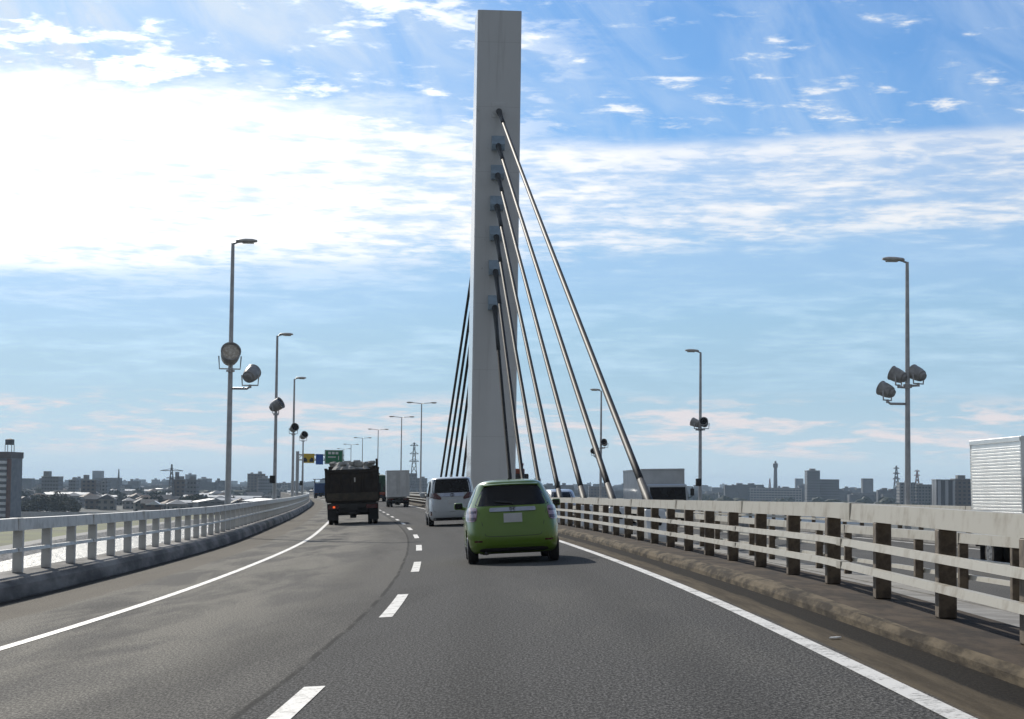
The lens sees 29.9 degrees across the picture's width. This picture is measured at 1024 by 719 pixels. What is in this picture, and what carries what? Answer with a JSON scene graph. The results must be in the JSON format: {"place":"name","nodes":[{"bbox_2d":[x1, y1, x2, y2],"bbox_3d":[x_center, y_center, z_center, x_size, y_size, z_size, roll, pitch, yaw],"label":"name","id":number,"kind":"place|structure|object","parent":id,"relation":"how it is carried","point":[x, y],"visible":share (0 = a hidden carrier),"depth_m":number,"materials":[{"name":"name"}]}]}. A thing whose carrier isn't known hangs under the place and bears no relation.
{"place":"outdoors","nodes":[
{"label":"outdoors","id":0,"kind":"place"},
{"bbox_2d":[0,439,23,517],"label":"apartment tower","id":1,"kind":"structure","parent":0,"point":[10,482],"depth_m":851.02,"materials":[{"name":"concrete"}]},
{"bbox_2d":[42,492,89,496],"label":"house","id":2,"kind":"structure","parent":0,"point":[52,493],"depth_m":1277.52,"materials":[{"name":"grey paint"}]},
{"bbox_2d":[21,512,113,516],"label":"flood wall","id":3,"kind":"structure","parent":0,"point":[34,514],"depth_m":876.93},
{"bbox_2d":[69,492,81,503],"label":"house","id":4,"kind":"structure","parent":0,"point":[75,495],"depth_m":1244.19,"materials":[{"name":"white concrete"}]},
{"bbox_2d":[79,493,94,507],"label":"house","id":5,"kind":"structure","parent":0,"point":[82,499],"depth_m":1181.67,"materials":[{"name":"grey paint"}]},
{"bbox_2d":[84,495,99,508],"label":"house","id":6,"kind":"structure","parent":0,"point":[90,501],"depth_m":1128.48,"materials":[{"name":"grey tile"}]},
{"bbox_2d":[98,494,116,509],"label":"house","id":7,"kind":"structure","parent":0,"point":[107,502],"depth_m":1096.74,"materials":[{"name":"beige paint"}]},
{"bbox_2d":[0,515,220,545],"bbox_3d":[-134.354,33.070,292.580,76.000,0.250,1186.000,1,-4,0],"label":"riverbank grass","id":8,"kind":"structure","parent":0,"point":[6,537],"depth_m":570.50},
{"bbox_2d":[0,517,220,549],"bbox_3d":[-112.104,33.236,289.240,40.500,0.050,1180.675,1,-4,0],"label":"bank path","id":9,"kind":"structure","parent":0,"point":[10,546],"depth_m":516.38,"materials":[{"name":"concrete"}]},
{"bbox_2d":[122,498,135,508],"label":"house","id":10,"kind":"structure","parent":0,"point":[127,503],"depth_m":1137.93,"materials":[{"name":"white concrete"}]},
{"bbox_2d":[133,498,142,511],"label":"house","id":11,"kind":"structure","parent":0,"point":[136,505],"depth_m":1041.70,"materials":[{"name":"beige paint"}]},
{"bbox_2d":[140,499,157,509],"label":"house","id":12,"kind":"structure","parent":0,"point":[143,502],"depth_m":957.33,"materials":[{"name":"grey tile"}]},
{"bbox_2d":[152,494,164,502],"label":"tree","id":13,"kind":"object","parent":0,"point":[160,498],"visible":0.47,"depth_m":1037.05,"materials":[{"name":"green plant"}]},
{"bbox_2d":[153,495,171,501],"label":"house","id":14,"kind":"structure","parent":0,"point":[166,497],"depth_m":1062.56,"materials":[{"name":"grey tile"}]},
{"bbox_2d":[161,499,173,509],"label":"house","id":15,"kind":"structure","parent":0,"point":[165,502],"depth_m":962.41,"materials":[{"name":"grey paint"}]},
{"bbox_2d":[166,500,187,508],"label":"house","id":16,"kind":"structure","parent":0,"point":[176,504],"depth_m":895.81,"materials":[{"name":"white concrete"}]},
{"bbox_2d":[180,500,192,507],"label":"house","id":17,"kind":"structure","parent":0,"point":[189,503],"depth_m":989.51,"materials":[{"name":"grey paint"}]},
{"bbox_2d":[193,498,224,514],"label":"house","id":18,"kind":"structure","parent":0,"point":[206,502],"depth_m":916.13,"materials":[{"name":"grey paint"}]},
{"bbox_2d":[223,496,261,497],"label":"house","id":19,"kind":"structure","parent":0,"point":[244,496],"depth_m":1244.31,"materials":[{"name":"grey paint"}]},
{"bbox_2d":[243,492,260,495],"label":"house","id":20,"kind":"structure","parent":0,"point":[251,494],"depth_m":1392.31,"materials":[{"name":"grey tile"}]},
{"bbox_2d":[243,498,269,502],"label":"house","id":21,"kind":"structure","parent":0,"point":[254,499],"depth_m":983.39,"materials":[{"name":"grey paint"}]},
{"bbox_2d":[265,491,280,497],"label":"apartment block","id":22,"kind":"structure","parent":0,"point":[278,494],"depth_m":1317.15,"materials":[{"name":"white concrete"}]},
{"bbox_2d":[0,516,872,571],"bbox_3d":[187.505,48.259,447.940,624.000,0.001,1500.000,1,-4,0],"label":"river","id":23,"kind":"structure","parent":0,"point":[58,555],"depth_m":480.68,"materials":[{"name":"grey liquid"}]},
{"bbox_2d":[0,491,971,533],"bbox_3d":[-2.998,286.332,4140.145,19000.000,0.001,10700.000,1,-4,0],"label":"ground","id":24,"kind":"structure","parent":0,"point":[118,508],"depth_m":1054.92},
{"bbox_2d":[25,502,36,511],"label":"tree","id":25,"kind":"object","parent":24,"relation":"on","point":[30,506],"visible":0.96,"depth_m":901.10,"materials":[{"name":"green plant"}]},
{"bbox_2d":[33,495,53,511],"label":"tree","id":26,"kind":"object","parent":24,"relation":"on","point":[42,503],"visible":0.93,"depth_m":901.82,"materials":[{"name":"green plant"}]},
{"bbox_2d":[41,471,63,492],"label":"apartment block","id":27,"kind":"structure","parent":24,"relation":"on","point":[50,483],"depth_m":1488.80,"materials":[{"name":"concrete"}]},
{"bbox_2d":[47,501,64,511],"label":"tree","id":28,"kind":"object","parent":24,"relation":"on","point":[54,507],"visible":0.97,"depth_m":897.03,"materials":[{"name":"green plant"}]},
{"bbox_2d":[48,493,63,502],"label":"tree","id":29,"kind":"object","parent":24,"relation":"on","point":[55,498],"visible":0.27,"depth_m":928.36,"materials":[{"name":"green plant"}]},
{"bbox_2d":[52,491,69,511],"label":"tree","id":30,"kind":"object","parent":24,"relation":"on","point":[65,496],"visible":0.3,"depth_m":932.49,"materials":[{"name":"green plant"}]},
{"bbox_2d":[57,499,70,511],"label":"tree","id":31,"kind":"object","parent":24,"relation":"on","point":[65,508],"visible":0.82,"depth_m":904.94,"materials":[{"name":"green plant"}]},
{"bbox_2d":[68,477,78,491],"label":"apartment block","id":32,"kind":"structure","parent":24,"relation":"on","point":[74,485],"depth_m":1589.99,"materials":[{"name":"concrete"}]},
{"bbox_2d":[69,503,81,511],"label":"tree","id":33,"kind":"object","parent":24,"relation":"on","point":[76,507],"visible":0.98,"depth_m":903.94,"materials":[{"name":"green plant"}]},
{"bbox_2d":[81,475,100,492],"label":"apartment block","id":34,"kind":"structure","parent":24,"relation":"on","point":[90,486],"depth_m":1439.28,"materials":[{"name":"grey concrete"}]},
{"bbox_2d":[100,479,110,494],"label":"apartment block","id":35,"kind":"structure","parent":24,"relation":"on","point":[105,488],"depth_m":1489.63,"materials":[{"name":"grey paint"}]},
{"bbox_2d":[0,518,220,561],"bbox_3d":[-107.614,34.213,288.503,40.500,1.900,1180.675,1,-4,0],"label":"revetment","id":36,"kind":"object","parent":24,"relation":"on","point":[5,557],"visible":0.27,"depth_m":532.53,"materials":[{"name":"grey concrete"}]},
{"bbox_2d":[109,490,121,494],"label":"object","id":37,"kind":"object","parent":24,"relation":"on","point":[115,492],"visible":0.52,"depth_m":1391.56,"materials":[{"name":"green plant"}]},
{"bbox_2d":[117,492,126,504],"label":"tree","id":38,"kind":"object","parent":24,"relation":"on","point":[123,496],"visible":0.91,"depth_m":1303.16,"materials":[{"name":"green plant"}]},
{"bbox_2d":[138,501,164,510],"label":"hall","id":39,"kind":"structure","parent":24,"relation":"on","point":[154,505],"depth_m":795.10,"materials":[{"name":"grey tile"}]},
{"bbox_2d":[160,464,182,496],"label":"transmission tower","id":40,"kind":"structure","parent":24,"relation":"on","point":[170,478],"depth_m":1097.93,"materials":[{"name":"metal"}]},
{"bbox_2d":[172,472,186,495],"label":"apartment block","id":41,"kind":"structure","parent":24,"relation":"on","point":[180,484],"depth_m":1339.51,"materials":[{"name":"grey concrete"}]},
{"bbox_2d":[187,476,199,494],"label":"apartment block","id":42,"kind":"structure","parent":24,"relation":"on","point":[193,482],"depth_m":1290.14,"materials":[{"name":"concrete"}]},
{"bbox_2d":[190,494,207,503],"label":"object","id":43,"kind":"object","parent":24,"relation":"on","point":[198,497],"visible":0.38,"depth_m":960.38,"materials":[{"name":"green plant"}]},
{"bbox_2d":[247,471,264,491],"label":"apartment block","id":44,"kind":"structure","parent":24,"relation":"on","point":[252,481],"depth_m":1848.66,"materials":[{"name":"grey concrete"}]},
{"bbox_2d":[258,476,271,492],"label":"apartment block","id":45,"kind":"structure","parent":24,"relation":"on","point":[264,485],"depth_m":1776.20,"materials":[{"name":"concrete"}]},
{"bbox_2d":[409,473,416,491],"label":"apartment block","id":46,"kind":"structure","parent":24,"relation":"on","point":[413,487],"depth_m":1887.16,"materials":[{"name":"concrete"}]},
{"bbox_2d":[409,442,418,491],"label":"transmission tower","id":47,"kind":"structure","parent":24,"relation":"on","point":[415,453],"depth_m":1497.57,"materials":[{"name":"metal"}]},
{"bbox_2d":[417,477,427,491],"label":"apartment block","id":48,"kind":"structure","parent":24,"relation":"on","point":[423,484],"depth_m":1936.83,"materials":[{"name":"concrete"}]},
{"bbox_2d":[22,471,895,502],"bbox_3d":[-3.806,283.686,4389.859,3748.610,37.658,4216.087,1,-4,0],"label":"distant town","id":49,"kind":"object","parent":24,"relation":"on","point":[847,494],"visible":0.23,"depth_m":2435.47},
{"bbox_2d":[63,484,929,504],"bbox_3d":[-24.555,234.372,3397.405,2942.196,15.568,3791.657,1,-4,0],"label":"distant trees","id":50,"kind":"object","parent":24,"relation":"on","point":[864,499],"visible":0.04,"depth_m":1736.50,"materials":[{"name":"green plant"}]},
{"bbox_2d":[748,486,801,501],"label":"apartment block","id":51,"kind":"structure","parent":24,"relation":"on","point":[758,493],"depth_m":2286.67,"materials":[{"name":"white concrete"}]},
{"bbox_2d":[773,461,777,487],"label":"observation tower","id":52,"kind":"structure","parent":24,"relation":"on","point":[775,465],"depth_m":2593.55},
{"bbox_2d":[892,466,899,497],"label":"transmission tower","id":53,"kind":"structure","parent":24,"relation":"on","point":[895,476],"depth_m":1996.44,"materials":[{"name":"metal"}]},
{"bbox_2d":[0,493,1023,718],"bbox_3d":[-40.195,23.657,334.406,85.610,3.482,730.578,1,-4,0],"label":"road","id":54,"kind":"structure","parent":0,"point":[571,632],"depth_m":15.92,"materials":[{"name":"asphalt"}]},
{"bbox_2d":[0,492,312,602],"bbox_3d":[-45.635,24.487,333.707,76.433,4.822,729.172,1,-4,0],"label":"kerb","id":55,"kind":"structure","parent":54,"relation":"on","point":[32,580],"depth_m":38.06,"materials":[{"name":"grey concrete"}]},
{"bbox_2d":[0,491,308,572],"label":"guard rail","id":56,"kind":"object","parent":55,"relation":"on","point":[233,516],"visible":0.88,"depth_m":42.25,"materials":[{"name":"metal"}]},
{"bbox_2d":[218,238,260,527],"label":"lamp post","id":57,"kind":"object","parent":55,"relation":"on","point":[230,352],"visible":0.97,"depth_m":69.45,"materials":[{"name":"metal"}]},
{"bbox_2d":[269,333,292,498],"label":"lamp post","id":58,"kind":"object","parent":55,"relation":"on","point":[277,404],"visible":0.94,"depth_m":107.26,"materials":[{"name":"metal"}]},
{"bbox_2d":[289,377,305,496],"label":"lamp post","id":59,"kind":"object","parent":55,"relation":"on","point":[294,427],"visible":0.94,"depth_m":144.14,"materials":[{"name":"metal"}]},
{"bbox_2d":[299,431,307,494],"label":"lamp post","id":60,"kind":"object","parent":55,"relation":"on","point":[303,434],"visible":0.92,"depth_m":179.05,"materials":[{"name":"metal"}]},
{"bbox_2d":[295,450,343,495],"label":"sign gantry","id":61,"kind":"object","parent":55,"relation":"on","point":[334,456],"visible":0.88,"depth_m":338.85,"materials":[{"name":"metal"}]},
{"bbox_2d":[0,497,328,649],"bbox_3d":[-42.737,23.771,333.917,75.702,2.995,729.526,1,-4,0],"label":"lane edge line","id":62,"kind":"object","parent":54,"relation":"on","point":[122,610],"visible":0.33,"depth_m":25.28,"materials":[{"name":"paint"}]},
{"bbox_2d":[312,479,324,497],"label":"stake truck","id":63,"kind":"object","parent":54,"relation":"on","point":[319,490],"visible":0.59,"depth_m":328.93,"materials":[{"name":"metal"}]},
{"bbox_2d":[267,510,421,718],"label":"lane dashes","id":64,"kind":"object","parent":54,"relation":"on","point":[296,703],"visible":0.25,"depth_m":12.02,"materials":[{"name":"paint"}]},
{"bbox_2d":[324,459,380,524],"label":"dump truck","id":65,"kind":"object","parent":54,"relation":"on","point":[352,489],"visible":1,"depth_m":86.14,"materials":[{"name":"metal"}]},
{"bbox_2d":[379,473,385,500],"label":"flatbed truck","id":66,"kind":"object","parent":54,"relation":"on","point":[382,482],"visible":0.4,"depth_m":236.29,"materials":[{"name":"metal"}]},
{"bbox_2d":[383,470,409,506],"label":"box truck","id":67,"kind":"object","parent":54,"relation":"on","point":[397,486],"visible":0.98,"depth_m":167.82,"materials":[{"name":"metal"}]},
{"bbox_2d":[420,475,473,526],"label":"minivan","id":68,"kind":"object","parent":54,"relation":"on","point":[444,495],"visible":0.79,"depth_m":74.06,"materials":[{"name":"white paint"}]},
{"bbox_2d":[454,470,559,563],"bbox_3d":[-0.061,2.933,36.203,2.040,1.682,3.904,-2,-4,-2],"label":"hatchback car","id":69,"kind":"object","parent":54,"relation":"on","point":[508,515],"visible":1,"depth_m":34.37,"materials":[{"name":"green paint"}]},
{"bbox_2d":[311,492,1023,687],"bbox_3d":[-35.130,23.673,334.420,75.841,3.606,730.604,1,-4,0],"label":"median kerb","id":70,"kind":"structure","parent":54,"relation":"on","point":[1012,673],"depth_m":17.08,"materials":[{"name":"concrete"}]},
{"bbox_2d":[409,505,976,718],"bbox_3d":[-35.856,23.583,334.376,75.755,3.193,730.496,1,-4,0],"label":"median edge line","id":71,"kind":"object","parent":54,"relation":"on","point":[927,701],"visible":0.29,"depth_m":12.93,"materials":[{"name":"paint"}]},
{"bbox_2d":[0,0,1023,491],"label":"sky","id":72,"kind":"structure","parent":0,"point":[732,182],"materials":[{"name":"blue"}]},
{"bbox_2d":[515,463,528,478],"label":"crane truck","id":73,"kind":"object","parent":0,"point":[517,474],"visible":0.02,"depth_m":155.91,"materials":[{"name":"metal"}]},
{"bbox_2d":[588,486,607,497],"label":"apartment block","id":74,"kind":"structure","parent":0,"point":[593,491],"depth_m":1888.60,"materials":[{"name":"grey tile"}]},
{"bbox_2d":[573,515,1009,598],"bbox_3d":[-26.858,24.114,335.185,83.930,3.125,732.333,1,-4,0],"label":"oncoming road","id":75,"kind":"structure","parent":0,"point":[1003,591],"depth_m":49.83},
{"bbox_2d":[546,489,575,516],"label":"oncoming van","id":76,"kind":"object","parent":75,"relation":"on","point":[567,493],"visible":0.14,"depth_m":118.09,"materials":[{"name":"silver metal"}]},
{"bbox_2d":[623,468,693,522],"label":"box truck","id":77,"kind":"object","parent":75,"relation":"on","point":[666,484],"visible":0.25,"depth_m":98.85,"materials":[{"name":"metal"}]},
{"bbox_2d":[599,511,975,546],"bbox_3d":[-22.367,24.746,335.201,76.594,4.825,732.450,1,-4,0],"label":"oncoming kerb","id":78,"kind":"structure","parent":75,"relation":"on","point":[808,530],"depth_m":76.53,"materials":[{"name":"concrete"}]},
{"bbox_2d":[590,389,607,505],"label":"lamp post","id":79,"kind":"object","parent":78,"relation":"on","point":[603,442],"visible":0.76,"depth_m":150.27,"materials":[{"name":"metal"}]},
{"bbox_2d":[410,492,970,532],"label":"guard rail","id":80,"kind":"object","parent":78,"relation":"on","point":[774,516],"visible":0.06,"depth_m":74.50,"materials":[{"name":"beige paint"}]},
{"bbox_2d":[685,349,709,513],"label":"lamp post","id":81,"kind":"object","parent":78,"relation":"on","point":[701,422],"visible":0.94,"depth_m":108.30,"materials":[{"name":"metal"}]},
{"bbox_2d":[876,257,926,528],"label":"lamp post","id":82,"kind":"object","parent":78,"relation":"on","point":[898,375],"visible":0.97,"depth_m":67.15,"materials":[{"name":"metal"}]},
{"bbox_2d":[969,436,1023,562],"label":"box truck","id":83,"kind":"object","parent":75,"relation":"on","point":[997,473],"visible":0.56,"depth_m":40.59,"materials":[{"name":"metal"}]},
{"bbox_2d":[804,469,819,501],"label":"apartment block","id":84,"kind":"structure","parent":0,"point":[812,483],"depth_m":2087.01,"materials":[{"name":"concrete"}]},
{"bbox_2d":[820,479,838,500],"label":"apartment block","id":85,"kind":"structure","parent":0,"point":[829,488],"depth_m":2097.44,"materials":[{"name":"concrete"}]},
{"bbox_2d":[896,481,915,504],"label":"apartment block","id":86,"kind":"structure","parent":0,"point":[900,492],"depth_m":1689.37,"materials":[{"name":"grey paint"}]},
{"bbox_2d":[916,483,931,504],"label":"apartment block","id":87,"kind":"structure","parent":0,"point":[923,493],"depth_m":1709.10,"materials":[{"name":"grey paint"}]},
{"bbox_2d":[931,479,954,505],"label":"apartment block","id":88,"kind":"structure","parent":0,"point":[943,491],"depth_m":1339.64,"materials":[{"name":"concrete"}]},
{"bbox_2d":[954,475,970,505],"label":"apartment block","id":89,"kind":"structure","parent":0,"point":[962,491],"depth_m":1389.45,"materials":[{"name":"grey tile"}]},
{"bbox_3d":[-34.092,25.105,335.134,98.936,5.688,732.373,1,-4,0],"label":"bridge deck","id":90,"kind":"structure","parent":0,"visible":0},
{"bbox_2d":[381,498,1023,666],"bbox_3d":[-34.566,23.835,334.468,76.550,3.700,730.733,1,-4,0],"label":"median kerb top","id":91,"kind":"structure","parent":90,"relation":"on","point":[987,636],"depth_m":17.27,"materials":[{"name":"concrete"}]},
{"bbox_2d":[407,494,1023,644],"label":"guard rail","id":92,"kind":"object","parent":91,"relation":"on","point":[946,524],"visible":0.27,"depth_m":20.04,"materials":[{"name":"beige paint"}]},
{"bbox_2d":[599,528,1013,612],"bbox_3d":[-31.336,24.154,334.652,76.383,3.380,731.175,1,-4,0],"label":"kerb","id":93,"kind":"structure","parent":90,"relation":"on","point":[853,575],"depth_m":35.66,"materials":[{"name":"concrete"}]},
{"bbox_2d":[573,506,1019,600],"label":"guard rail","id":94,"kind":"object","parent":93,"relation":"on","point":[964,576],"visible":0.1,"depth_m":31.32,"materials":[{"name":"metal"}]},
{"bbox_2d":[716,552,1019,626],"bbox_3d":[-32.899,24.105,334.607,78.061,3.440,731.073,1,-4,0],"label":"median slab","id":95,"kind":"structure","parent":90,"relation":"on","point":[1008,617],"depth_m":24.55,"materials":[{"name":"concrete"}]},
{"bbox_2d":[389,416,413,469],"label":"lamp post","id":96,"kind":"object","parent":95,"relation":"on","point":[401,440],"visible":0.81,"depth_m":265.49,"materials":[{"name":"metal"}]},
{"bbox_2d":[406,402,436,493],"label":"lamp post","id":97,"kind":"object","parent":95,"relation":"on","point":[421,443],"visible":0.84,"depth_m":221.40,"materials":[{"name":"metal"}]},
{"bbox_2d":[445,310,469,476],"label":"stay cable","id":98,"kind":"object","parent":95,"relation":"attached to","point":[458,393],"visible":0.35,"depth_m":156.09,"materials":[{"name":"black metal"}]},
{"bbox_2d":[450,346,468,475],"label":"stay cable","id":99,"kind":"object","parent":95,"relation":"attached to","point":[460,413],"visible":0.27,"depth_m":152.70,"materials":[{"name":"black metal"}]},
{"bbox_2d":[456,388,467,476],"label":"stay cable","id":100,"kind":"object","parent":95,"relation":"attached to","point":[462,437],"visible":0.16,"depth_m":149.53,"materials":[{"name":"black metal"}]},
{"bbox_2d":[462,436,466,476],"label":"stay cable","id":101,"kind":"object","parent":95,"relation":"attached to","point":[464,463],"visible":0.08,"depth_m":146.19,"materials":[{"name":"grey metal"}]},
{"bbox_2d":[466,10,521,489],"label":"bridge pylon","id":102,"kind":"object","parent":95,"relation":"on","point":[497,65],"visible":0.7,"depth_m":118.58,"materials":[{"name":"paint"}]},
{"bbox_2d":[440,280,469,476],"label":"stay cable","id":103,"kind":"object","parent":102,"relation":"attached to","point":[457,367],"visible":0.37,"depth_m":158.78,"materials":[{"name":"black metal"}]},
{"bbox_2d":[496,108,665,541],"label":"stay cable","id":104,"kind":"object","parent":102,"relation":"attached to","point":[644,489],"visible":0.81,"depth_m":65.72,"materials":[{"name":"grey metal"}]},
{"bbox_2d":[492,305,511,478],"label":"stay cable","id":105,"kind":"object","parent":95,"relation":"attached to","point":[495,314],"visible":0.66,"depth_m":111.34,"materials":[{"name":"black metal"}]},
{"bbox_2d":[493,269,524,478],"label":"stay cable","id":106,"kind":"object","parent":95,"relation":"attached to","point":[497,287],"visible":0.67,"depth_m":106.53,"materials":[{"name":"grey metal"}]},
{"bbox_2d":[494,234,540,481],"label":"stay cable","id":107,"kind":"object","parent":95,"relation":"attached to","point":[523,396],"visible":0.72,"depth_m":100.77,"materials":[{"name":"grey metal"}]},
{"bbox_2d":[494,204,567,523],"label":"stay cable","id":108,"kind":"object","parent":95,"relation":"attached to","point":[542,417],"visible":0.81,"depth_m":92.26,"materials":[{"name":"grey metal"}]},
{"bbox_2d":[495,172,592,527],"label":"stay cable","id":109,"kind":"object","parent":95,"relation":"attached to","point":[581,489],"visible":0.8,"depth_m":84.30,"materials":[{"name":"grey metal"}]},
{"bbox_2d":[496,143,623,533],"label":"stay cable","id":110,"kind":"object","parent":95,"relation":"attached to","point":[605,477],"visible":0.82,"depth_m":75.67,"materials":[{"name":"grey metal"}]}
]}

